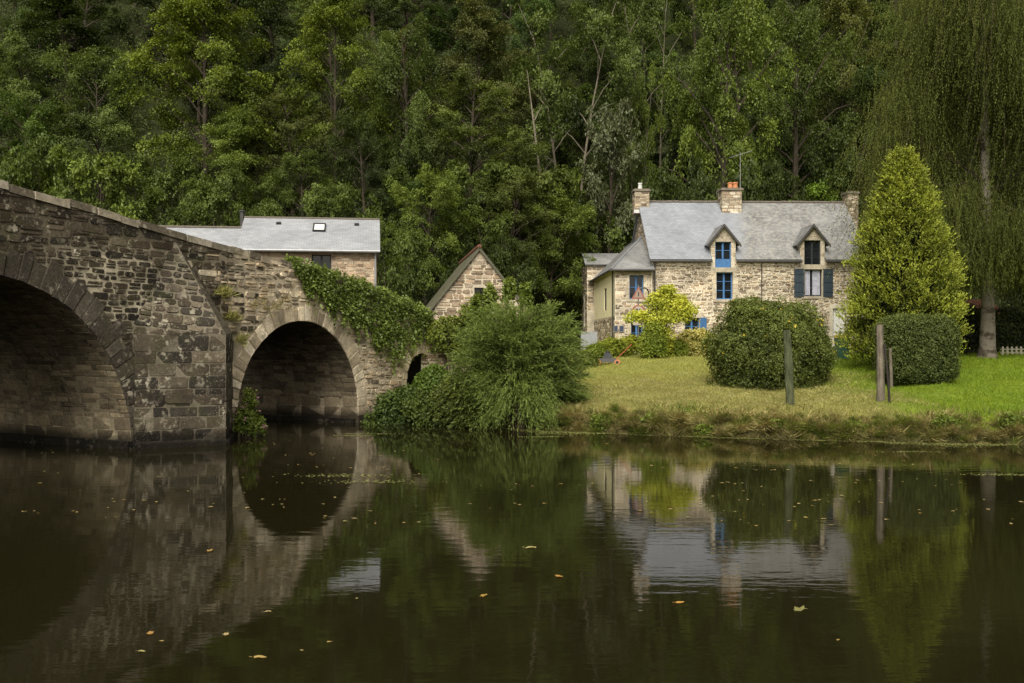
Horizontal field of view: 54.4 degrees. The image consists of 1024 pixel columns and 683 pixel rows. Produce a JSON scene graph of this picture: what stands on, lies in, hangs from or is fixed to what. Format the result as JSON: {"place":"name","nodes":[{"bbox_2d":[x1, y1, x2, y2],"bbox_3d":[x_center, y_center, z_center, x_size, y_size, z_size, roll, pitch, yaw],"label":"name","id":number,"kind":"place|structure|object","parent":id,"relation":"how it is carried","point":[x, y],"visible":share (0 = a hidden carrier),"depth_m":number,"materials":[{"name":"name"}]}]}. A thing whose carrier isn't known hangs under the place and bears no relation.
{"place":"outdoors","nodes":[
{"label":"outdoors","id":0,"kind":"place"},
{"bbox_2d":[0,419,1023,682],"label":"river water","id":1,"kind":"structure","parent":0,"point":[94,587],"depth_m":12.27,"materials":[{"name":"liquid"}]},
{"bbox_2d":[272,426,1019,483],"bbox_3d":[10.250,2.690,26.270,31.546,0.032,14.838,0,0,0],"label":"floating weed","id":2,"kind":"object","parent":1,"relation":"on","point":[924,443],"visible":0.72,"depth_m":26.75,"materials":[{"name":"plant"}]},
{"bbox_2d":[0,0,1023,444],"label":"ground","id":3,"kind":"structure","parent":0,"point":[114,38],"depth_m":72.81,"materials":[{"name":"green plant"}]},
{"bbox_2d":[0,151,44,191],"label":"woodland shrub","id":4,"kind":"object","parent":3,"relation":"on","point":[15,168],"visible":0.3,"depth_m":54.75,"materials":[{"name":"green plant"}]},
{"bbox_2d":[0,0,85,80],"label":"broadleaf tree","id":5,"kind":"object","parent":3,"relation":"on","point":[19,13],"visible":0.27,"depth_m":82.86,"materials":[{"name":"green plant"}]},
{"bbox_2d":[0,29,86,188],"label":"broadleaf tree","id":6,"kind":"object","parent":3,"relation":"on","point":[14,61],"visible":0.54,"depth_m":64.89,"materials":[{"name":"green plant"}]},
{"bbox_2d":[0,89,92,192],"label":"broadleaf tree","id":7,"kind":"object","parent":3,"relation":"on","point":[34,126],"visible":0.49,"depth_m":61.52,"materials":[{"name":"green plant"}]},
{"bbox_2d":[0,131,103,208],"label":"woodland shrub","id":8,"kind":"object","parent":3,"relation":"on","point":[80,155],"visible":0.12,"depth_m":55.83,"materials":[{"name":"green plant"}]},
{"bbox_2d":[7,0,136,106],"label":"broadleaf tree","id":9,"kind":"object","parent":3,"relation":"on","point":[107,26],"visible":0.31,"depth_m":79.70,"materials":[{"name":"green plant"}]},
{"bbox_2d":[0,0,144,137],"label":"broadleaf tree","id":10,"kind":"object","parent":3,"relation":"on","point":[68,9],"visible":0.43,"depth_m":73.66,"materials":[{"name":"green plant"}]},
{"bbox_2d":[36,141,143,219],"bbox_3d":[-23.746,-5.377,55.959,6.359,11.642,5.951,0,0,-19],"label":"woodland shrub","id":11,"kind":"object","parent":3,"relation":"on","point":[113,171],"visible":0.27,"depth_m":55.55,"materials":[{"name":"green plant"}]},
{"bbox_2d":[41,40,159,201],"bbox_3d":[-26.593,-12.608,63.198,7.010,12.541,7.488,0,0,-2],"label":"broadleaf tree","id":12,"kind":"object","parent":3,"relation":"on","point":[103,117],"visible":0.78,"depth_m":62.68,"materials":[{"name":"green plant"}]},
{"bbox_2d":[103,180,189,225],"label":"woodland shrub","id":13,"kind":"object","parent":3,"relation":"on","point":[154,194],"visible":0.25,"depth_m":56.42,"materials":[{"name":"green plant"}]},
{"bbox_2d":[98,0,229,92],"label":"broadleaf tree","id":14,"kind":"object","parent":3,"relation":"on","point":[148,3],"visible":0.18,"depth_m":80.90,"materials":[{"name":"green plant"}]},
{"bbox_2d":[127,150,212,225],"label":"woodland shrub","id":15,"kind":"object","parent":3,"relation":"on","point":[184,166],"visible":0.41,"depth_m":58.24,"materials":[{"name":"green plant"}]},
{"bbox_2d":[132,0,254,139],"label":"broadleaf tree","id":16,"kind":"object","parent":3,"relation":"on","point":[199,108],"visible":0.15,"depth_m":74.74,"materials":[{"name":"green plant"}]},
{"bbox_2d":[110,0,294,220],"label":"broadleaf tree","id":17,"kind":"object","parent":3,"relation":"on","point":[198,9],"visible":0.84,"depth_m":63.27,"materials":[{"name":"green plant"}]},
{"bbox_2d":[0,180,429,449],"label":"stone bridge","id":18,"kind":"structure","parent":3,"relation":"on","point":[118,331],"depth_m":25.60,"materials":[{"name":"grey stone"}]},
{"bbox_2d":[232,387,267,437],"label":"valerian plant","id":19,"kind":"object","parent":18,"relation":"attached to","point":[247,421],"visible":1,"depth_m":27.87,"materials":[{"name":"green plant"}]},
{"bbox_2d":[283,253,435,375],"bbox_3d":[-4.236,-0.745,34.705,1.111,3.904,10.517,0,0,28],"label":"ivy","id":20,"kind":"object","parent":18,"relation":"attached to","point":[359,290],"visible":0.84,"depth_m":33.30,"materials":[{"name":"green plant"}]},
{"bbox_2d":[185,166,257,225],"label":"woodland shrub","id":21,"kind":"object","parent":3,"relation":"on","point":[213,194],"visible":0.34,"depth_m":56.10,"materials":[{"name":"green plant"}]},
{"bbox_2d":[174,106,282,219],"bbox_3d":[-17.478,-9.478,60.191,6.447,9.651,6.287,0,0,7],"label":"broadleaf tree","id":22,"kind":"object","parent":3,"relation":"on","point":[233,135],"visible":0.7,"depth_m":59.27,"materials":[{"name":"green plant"}]},
{"bbox_2d":[197,67,307,177],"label":"broadleaf tree","id":23,"kind":"object","parent":3,"relation":"on","point":[274,75],"visible":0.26,"depth_m":68.02,"materials":[{"name":"green plant"}]},
{"bbox_2d":[158,210,379,288],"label":"slate roofed house","id":24,"kind":"structure","parent":3,"relation":"on","point":[350,246],"depth_m":41.60,"materials":[{"name":"stone"}]},
{"bbox_2d":[227,0,324,141],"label":"broadleaf tree","id":25,"kind":"object","parent":3,"relation":"on","point":[267,13],"visible":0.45,"depth_m":73.20,"materials":[{"name":"green plant"}]},
{"bbox_2d":[237,85,343,216],"bbox_3d":[-14.058,-11.707,63.168,6.593,9.415,6.000,0,0,21],"label":"broadleaf tree","id":26,"kind":"object","parent":3,"relation":"on","point":[298,127],"visible":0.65,"depth_m":63.15,"materials":[{"name":"green plant"}]},
{"bbox_2d":[249,148,350,217],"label":"broadleaf tree","id":27,"kind":"object","parent":3,"relation":"on","point":[289,196],"visible":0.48,"depth_m":57.64,"materials":[{"name":"green plant"}]},
{"bbox_2d":[278,0,360,93],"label":"broadleaf tree","id":28,"kind":"object","parent":3,"relation":"on","point":[296,7],"visible":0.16,"depth_m":81.09,"materials":[{"name":"green plant"}]},
{"bbox_2d":[286,0,380,127],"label":"broadleaf tree","id":29,"kind":"object","parent":3,"relation":"on","point":[330,77],"visible":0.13,"depth_m":74.93,"materials":[{"name":"green plant"}]},
{"bbox_2d":[277,0,394,195],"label":"broadleaf tree","id":30,"kind":"object","parent":3,"relation":"on","point":[336,11],"visible":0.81,"depth_m":65.32,"materials":[{"name":"green plant"}]},
{"bbox_2d":[299,179,387,233],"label":"woodland shrub","id":31,"kind":"object","parent":3,"relation":"on","point":[315,206],"visible":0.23,"depth_m":54.07,"materials":[{"name":"green plant"}]},
{"bbox_2d":[318,106,410,217],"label":"broadleaf tree","id":32,"kind":"object","parent":3,"relation":"on","point":[365,138],"visible":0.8,"depth_m":59.76,"materials":[{"name":"green plant"}]},
{"bbox_2d":[325,25,436,138],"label":"broadleaf tree","id":33,"kind":"object","parent":3,"relation":"on","point":[398,34],"visible":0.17,"depth_m":74.29,"materials":[{"name":"green plant"}]},
{"bbox_2d":[360,383,427,425],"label":"bramble bush","id":34,"kind":"object","parent":3,"relation":"on","point":[387,410],"visible":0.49,"depth_m":32.42,"materials":[{"name":"green plant"}]},
{"bbox_2d":[359,165,441,266],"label":"woodland shrub","id":35,"kind":"object","parent":3,"relation":"on","point":[401,169],"visible":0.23,"depth_m":59.95,"materials":[{"name":"green plant"}]},
{"bbox_2d":[361,10,452,215],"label":"broadleaf tree","id":36,"kind":"object","parent":3,"relation":"on","point":[391,50],"visible":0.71,"depth_m":65.52,"materials":[{"name":"green plant"}]},
{"bbox_2d":[377,219,437,303],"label":"woodland shrub","id":37,"kind":"object","parent":3,"relation":"on","point":[418,240],"visible":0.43,"depth_m":50.13,"materials":[{"name":"green plant"}]},
{"bbox_2d":[362,0,453,84],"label":"broadleaf tree","id":38,"kind":"object","parent":3,"relation":"on","point":[404,7],"visible":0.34,"depth_m":82.34,"materials":[{"name":"green plant"}]},
{"bbox_2d":[383,178,470,292],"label":"broadleaf tree","id":39,"kind":"object","parent":3,"relation":"on","point":[420,185],"visible":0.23,"depth_m":58.12,"materials":[{"name":"green plant"}]},
{"bbox_2d":[411,360,450,405],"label":"bramble bush","id":40,"kind":"object","parent":3,"relation":"on","point":[428,376],"visible":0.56,"depth_m":32.94,"materials":[{"name":"green plant"}]},
{"bbox_2d":[400,374,462,426],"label":"bramble bush","id":41,"kind":"object","parent":3,"relation":"on","point":[419,408],"visible":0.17,"depth_m":31.89,"materials":[{"name":"green plant"}]},
{"bbox_2d":[380,160,486,305],"bbox_3d":[-4.499,-5.044,54.757,6.228,9.565,5.831,0,0,17],"label":"broadleaf tree","id":42,"kind":"object","parent":3,"relation":"on","point":[441,188],"visible":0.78,"depth_m":53.73,"materials":[{"name":"green plant"}]},
{"bbox_2d":[413,238,457,305],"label":"woodland shrub","id":43,"kind":"object","parent":3,"relation":"on","point":[431,292],"visible":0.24,"depth_m":53.15,"materials":[{"name":"green plant"}]},
{"bbox_2d":[426,303,492,375],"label":"climbing shrub","id":44,"kind":"object","parent":3,"relation":"on","point":[442,331],"visible":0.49,"depth_m":35.81,"materials":[{"name":"green plant"}]},
{"bbox_2d":[413,0,509,102],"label":"broadleaf tree","id":45,"kind":"object","parent":3,"relation":"on","point":[439,42],"visible":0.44,"depth_m":80.05,"materials":[{"name":"green plant"}]},
{"bbox_2d":[426,360,515,429],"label":"dark bush","id":46,"kind":"object","parent":3,"relation":"on","point":[451,399],"visible":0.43,"depth_m":30.98,"materials":[{"name":"green plant"}]},
{"bbox_2d":[403,67,542,214],"bbox_3d":[-2.533,-11.910,64.282,9.025,11.062,9.177,0,0,0],"label":"broadleaf tree","id":47,"kind":"object","parent":3,"relation":"on","point":[464,130],"visible":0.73,"depth_m":63.53,"materials":[{"name":"green plant"}]},
{"bbox_2d":[420,244,531,373],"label":"stone barn","id":48,"kind":"structure","parent":3,"relation":"on","point":[474,272],"depth_m":36.93,"materials":[{"name":"stone"}]},
{"bbox_2d":[431,156,521,264],"bbox_3d":[-2.081,-7.366,61.029,6.127,8.046,5.734,0,0,13],"label":"woodland shrub","id":49,"kind":"object","parent":3,"relation":"on","point":[495,170],"visible":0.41,"depth_m":59.90,"materials":[{"name":"green plant"}]},
{"bbox_2d":[423,0,543,170],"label":"broadleaf tree","id":50,"kind":"object","parent":3,"relation":"on","point":[485,33],"visible":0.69,"depth_m":71.23,"materials":[{"name":"green plant"}]},
{"bbox_2d":[451,204,522,279],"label":"woodland shrub","id":51,"kind":"object","parent":3,"relation":"on","point":[492,231],"visible":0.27,"depth_m":56.62,"materials":[{"name":"green plant"}]},
{"bbox_2d":[466,276,533,372],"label":"leafy sapling","id":52,"kind":"object","parent":3,"relation":"on","point":[476,301],"visible":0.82,"depth_m":33.49,"materials":[{"name":"green plant"}]},
{"bbox_2d":[480,233,539,296],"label":"woodland shrub","id":53,"kind":"object","parent":3,"relation":"on","point":[509,247],"visible":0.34,"depth_m":53.81,"materials":[{"name":"green plant"}]},
{"bbox_2d":[0,0,1023,350],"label":"undergrowth","id":54,"kind":"object","parent":3,"relation":"on","point":[136,114],"visible":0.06,"depth_m":78.02,"materials":[{"name":"green plant"}]},
{"bbox_2d":[473,0,554,100],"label":"broadleaf tree","id":55,"kind":"object","parent":3,"relation":"on","point":[516,23],"visible":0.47,"depth_m":81.39,"materials":[{"name":"green plant"}]},
{"bbox_2d":[471,368,565,431],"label":"drooping bush","id":56,"kind":"object","parent":3,"relation":"on","point":[502,409],"visible":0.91,"depth_m":30.16,"materials":[{"name":"green plant"}]},
{"bbox_2d":[467,123,571,253],"bbox_3d":[0.618,-8.737,61.899,6.277,9.146,6.897,0,0,8],"label":"broadleaf tree","id":57,"kind":"object","parent":3,"relation":"on","point":[516,152],"visible":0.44,"depth_m":60.87,"materials":[{"name":"green plant"}]},
{"bbox_2d":[443,286,596,420],"bbox_3d":[0.268,0.416,31.704,5.041,4.428,4.341,0,0,0],"label":"feathery bush","id":58,"kind":"object","parent":3,"relation":"on","point":[521,344],"visible":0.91,"depth_m":30.95,"materials":[{"name":"green plant"}]},
{"bbox_2d":[474,169,565,276],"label":"broadleaf tree","id":59,"kind":"object","parent":3,"relation":"on","point":[520,194],"visible":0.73,"depth_m":58.34,"materials":[{"name":"green plant"}]},
{"bbox_2d":[487,157,586,331],"bbox_3d":[1.650,-5.869,62.961,6.328,11.735,5.922,0,0,-19],"label":"woodland shrub","id":60,"kind":"object","parent":3,"relation":"on","point":[565,184],"visible":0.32,"depth_m":62.30,"materials":[{"name":"green plant"}]},
{"bbox_2d":[493,46,585,177],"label":"broadleaf tree","id":61,"kind":"object","parent":3,"relation":"on","point":[563,86],"visible":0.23,"depth_m":74.52,"materials":[{"name":"green plant"}]},
{"bbox_2d":[505,186,603,322],"bbox_3d":[2.506,-4.569,61.866,6.747,9.991,6.316,0,0,-5],"label":"broadleaf tree","id":62,"kind":"object","parent":3,"relation":"on","point":[566,285],"visible":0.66,"depth_m":60.61,"materials":[{"name":"green plant"}]},
{"bbox_2d":[521,166,617,311],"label":"broadleaf tree","id":63,"kind":"object","parent":3,"relation":"on","point":[580,196],"visible":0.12,"depth_m":65.47,"materials":[{"name":"green plant"}]},
{"bbox_2d":[498,0,651,289],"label":"broadleaf tree","id":64,"kind":"object","parent":3,"relation":"on","point":[551,124],"visible":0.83,"depth_m":70.23,"materials":[{"name":"green plant"}]},
{"bbox_2d":[545,40,624,155],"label":"broadleaf tree","id":65,"kind":"object","parent":3,"relation":"on","point":[579,67],"visible":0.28,"depth_m":89.47,"materials":[{"name":"green plant"}]},
{"bbox_2d":[538,83,649,200],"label":"broadleaf tree","id":66,"kind":"object","parent":3,"relation":"on","point":[583,93],"visible":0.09,"depth_m":80.74,"materials":[{"name":"green plant"}]},
{"bbox_2d":[562,216,634,332],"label":"woodland shrub","id":67,"kind":"object","parent":3,"relation":"on","point":[616,240],"visible":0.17,"depth_m":65.17,"materials":[{"name":"green plant"}]},
{"bbox_2d":[554,113,645,252],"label":"broadleaf tree","id":68,"kind":"object","parent":3,"relation":"on","point":[583,142],"visible":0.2,"depth_m":72.82,"materials":[{"name":"green plant"}]},
{"bbox_2d":[569,97,646,310],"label":"broadleaf tree","id":69,"kind":"object","parent":3,"relation":"on","point":[618,125],"visible":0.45,"depth_m":65.45,"materials":[{"name":"green plant"}]},
{"bbox_2d":[564,0,665,95],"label":"broadleaf tree","id":70,"kind":"object","parent":3,"relation":"on","point":[611,69],"visible":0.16,"depth_m":102.82,"materials":[{"name":"green plant"}]},
{"bbox_2d":[615,57,666,219],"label":"broadleaf tree","id":71,"kind":"object","parent":3,"relation":"on","point":[650,139],"visible":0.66,"depth_m":70.03,"materials":[{"name":"green plant"}]},
{"bbox_2d":[597,3,693,129],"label":"broadleaf tree","id":72,"kind":"object","parent":3,"relation":"on","point":[649,43],"visible":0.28,"depth_m":93.65,"materials":[{"name":"green plant"}]},
{"bbox_2d":[590,0,705,182],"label":"broadleaf tree","id":73,"kind":"object","parent":3,"relation":"on","point":[650,18],"visible":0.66,"depth_m":72.92,"materials":[{"name":"green plant"}]},
{"bbox_2d":[633,315,670,358],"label":"green shrub","id":74,"kind":"object","parent":3,"relation":"on","point":[649,335],"visible":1,"depth_m":43.36,"materials":[{"name":"green plant"}]},
{"bbox_2d":[622,284,699,357],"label":"yellow shrub","id":75,"kind":"object","parent":3,"relation":"on","point":[676,308],"visible":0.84,"depth_m":43.72,"materials":[{"name":"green plant"}]},
{"bbox_2d":[639,150,708,200],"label":"woodland shrub","id":76,"kind":"object","parent":3,"relation":"on","point":[659,187],"visible":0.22,"depth_m":60.49,"materials":[{"name":"green plant"}]},
{"bbox_2d":[628,91,721,190],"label":"broadleaf tree","id":77,"kind":"object","parent":3,"relation":"on","point":[674,156],"visible":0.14,"depth_m":83.92,"materials":[{"name":"green plant"}]},
{"bbox_2d":[670,326,714,356],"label":"golden shrub","id":78,"kind":"object","parent":3,"relation":"on","point":[691,337],"visible":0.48,"depth_m":45.41,"materials":[{"name":"yellow plant"}]},
{"bbox_2d":[666,0,731,57],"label":"broadleaf tree","id":79,"kind":"object","parent":3,"relation":"on","point":[678,8],"visible":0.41,"depth_m":105.26,"materials":[{"name":"green plant"}]},
{"bbox_2d":[682,0,749,137],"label":"broadleaf tree","id":80,"kind":"object","parent":3,"relation":"on","point":[724,3],"visible":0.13,"depth_m":90.79,"materials":[{"name":"green plant"}]},
{"bbox_2d":[579,151,867,352],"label":"stone cottage","id":81,"kind":"structure","parent":3,"relation":"on","point":[707,256],"depth_m":50.57,"materials":[{"name":"stone"}]},
{"bbox_2d":[647,0,799,200],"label":"broadleaf tree","id":82,"kind":"object","parent":3,"relation":"on","point":[721,87],"visible":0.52,"depth_m":66.47,"materials":[{"name":"green plant"}]},
{"bbox_2d":[565,353,896,402],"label":"mown grass","id":83,"kind":"structure","parent":3,"relation":"on","point":[670,365],"depth_m":37.54,"materials":[{"name":"green plant"}]},
{"bbox_2d":[693,7,793,145],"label":"broadleaf tree","id":84,"kind":"object","parent":3,"relation":"on","point":[751,119],"visible":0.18,"depth_m":80.73,"materials":[{"name":"green plant"}]},
{"bbox_2d":[551,371,951,421],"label":"mown grass","id":85,"kind":"structure","parent":3,"relation":"on","point":[725,396],"depth_m":30.85,"materials":[{"name":"green plant"}]},
{"bbox_2d":[485,400,1023,445],"bbox_3d":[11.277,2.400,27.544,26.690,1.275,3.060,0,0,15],"label":"bank green tussocks","id":86,"kind":"object","parent":3,"relation":"on","point":[821,433],"visible":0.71,"depth_m":27.43,"materials":[{"name":"green plant"}]},
{"bbox_2d":[541,397,1023,442],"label":"grass","id":87,"kind":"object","parent":86,"relation":"on","point":[696,406],"visible":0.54,"depth_m":28.68,"materials":[{"name":"green plant"}]},
{"bbox_2d":[727,154,809,200],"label":"woodland shrub","id":88,"kind":"object","parent":3,"relation":"on","point":[750,184],"visible":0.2,"depth_m":61.39,"materials":[{"name":"green plant"}]},
{"bbox_2d":[699,294,839,390],"bbox_3d":[8.758,0.077,33.577,4.714,3.452,3.906,0,0,0],"label":"bush","id":89,"kind":"object","parent":3,"relation":"on","point":[764,323],"visible":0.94,"depth_m":32.62,"materials":[{"name":"green plant"}]},
{"bbox_2d":[783,330,794,404],"bbox_3d":[8.165,0.918,29.306,0.358,2.513,0.274,0,0,0],"label":"wooden post","id":90,"kind":"object","parent":3,"relation":"on","point":[788,367],"visible":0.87,"depth_m":29.20,"materials":[{"name":"grey wood"}]},
{"bbox_2d":[741,0,865,200],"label":"broadleaf tree","id":91,"kind":"object","parent":3,"relation":"on","point":[811,169],"visible":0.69,"depth_m":70.75,"materials":[{"name":"green plant"}]},
{"bbox_2d":[751,55,865,167],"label":"broadleaf tree","id":92,"kind":"object","parent":3,"relation":"on","point":[790,150],"visible":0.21,"depth_m":81.99,"materials":[{"name":"green plant"}]},
{"bbox_2d":[789,0,903,164],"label":"broadleaf tree","id":93,"kind":"object","parent":3,"relation":"on","point":[842,11],"visible":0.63,"depth_m":77.02,"materials":[{"name":"green plant"}]},
{"bbox_2d":[820,143,888,291],"bbox_3d":[22.468,-5.665,63.922,6.149,14.182,5.754,0,0,38],"label":"woodland shrub","id":94,"kind":"object","parent":3,"relation":"on","point":[831,182],"visible":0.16,"depth_m":64.90,"materials":[{"name":"green plant"}]},
{"bbox_2d":[818,55,919,188],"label":"broadleaf tree","id":95,"kind":"object","parent":3,"relation":"on","point":[867,74],"visible":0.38,"depth_m":73.31,"materials":[{"name":"green plant"}]},
{"bbox_2d":[876,325,884,401],"bbox_3d":[10.893,0.785,29.404,0.257,2.568,0.250,0,0,0],"label":"wooden post","id":96,"kind":"object","parent":3,"relation":"on","point":[880,393],"visible":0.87,"depth_m":29.31,"materials":[{"name":"grey wood"}]},
{"bbox_2d":[846,0,924,118],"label":"broadleaf tree","id":97,"kind":"object","parent":3,"relation":"on","point":[875,22],"visible":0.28,"depth_m":90.69,"materials":[{"name":"green plant"}]},
{"bbox_2d":[833,143,974,367],"bbox_3d":[14.304,-3.084,36.486,4.926,8.557,4.858,0,0,0],"label":"golden conifer","id":98,"kind":"object","parent":3,"relation":"on","point":[908,249],"visible":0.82,"depth_m":35.69,"materials":[{"name":"green plant"}]},
{"bbox_2d":[870,312,962,384],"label":"clipped hedge","id":99,"kind":"object","parent":3,"relation":"on","point":[944,347],"visible":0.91,"depth_m":32.19,"materials":[{"name":"green plant"}]},
{"bbox_2d":[813,351,1023,421],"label":"bright lawn","id":100,"kind":"structure","parent":3,"relation":"on","point":[1004,359],"depth_m":32.44,"materials":[{"name":"green plant"}]},
{"bbox_2d":[814,0,1023,357],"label":"weeping birch","id":101,"kind":"object","parent":3,"relation":"on","point":[974,46],"visible":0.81,"depth_m":40.94,"materials":[{"name":"green plant"}]},
{"bbox_2d":[891,302,1023,353],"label":"boundary hedge","id":102,"kind":"object","parent":3,"relation":"on","point":[1012,317],"visible":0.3,"depth_m":45.15,"materials":[{"name":"green plant"}]},
{"bbox_2d":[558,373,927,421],"bbox_3d":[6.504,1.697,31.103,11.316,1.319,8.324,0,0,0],"label":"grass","id":103,"kind":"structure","parent":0,"point":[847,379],"depth_m":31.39,"materials":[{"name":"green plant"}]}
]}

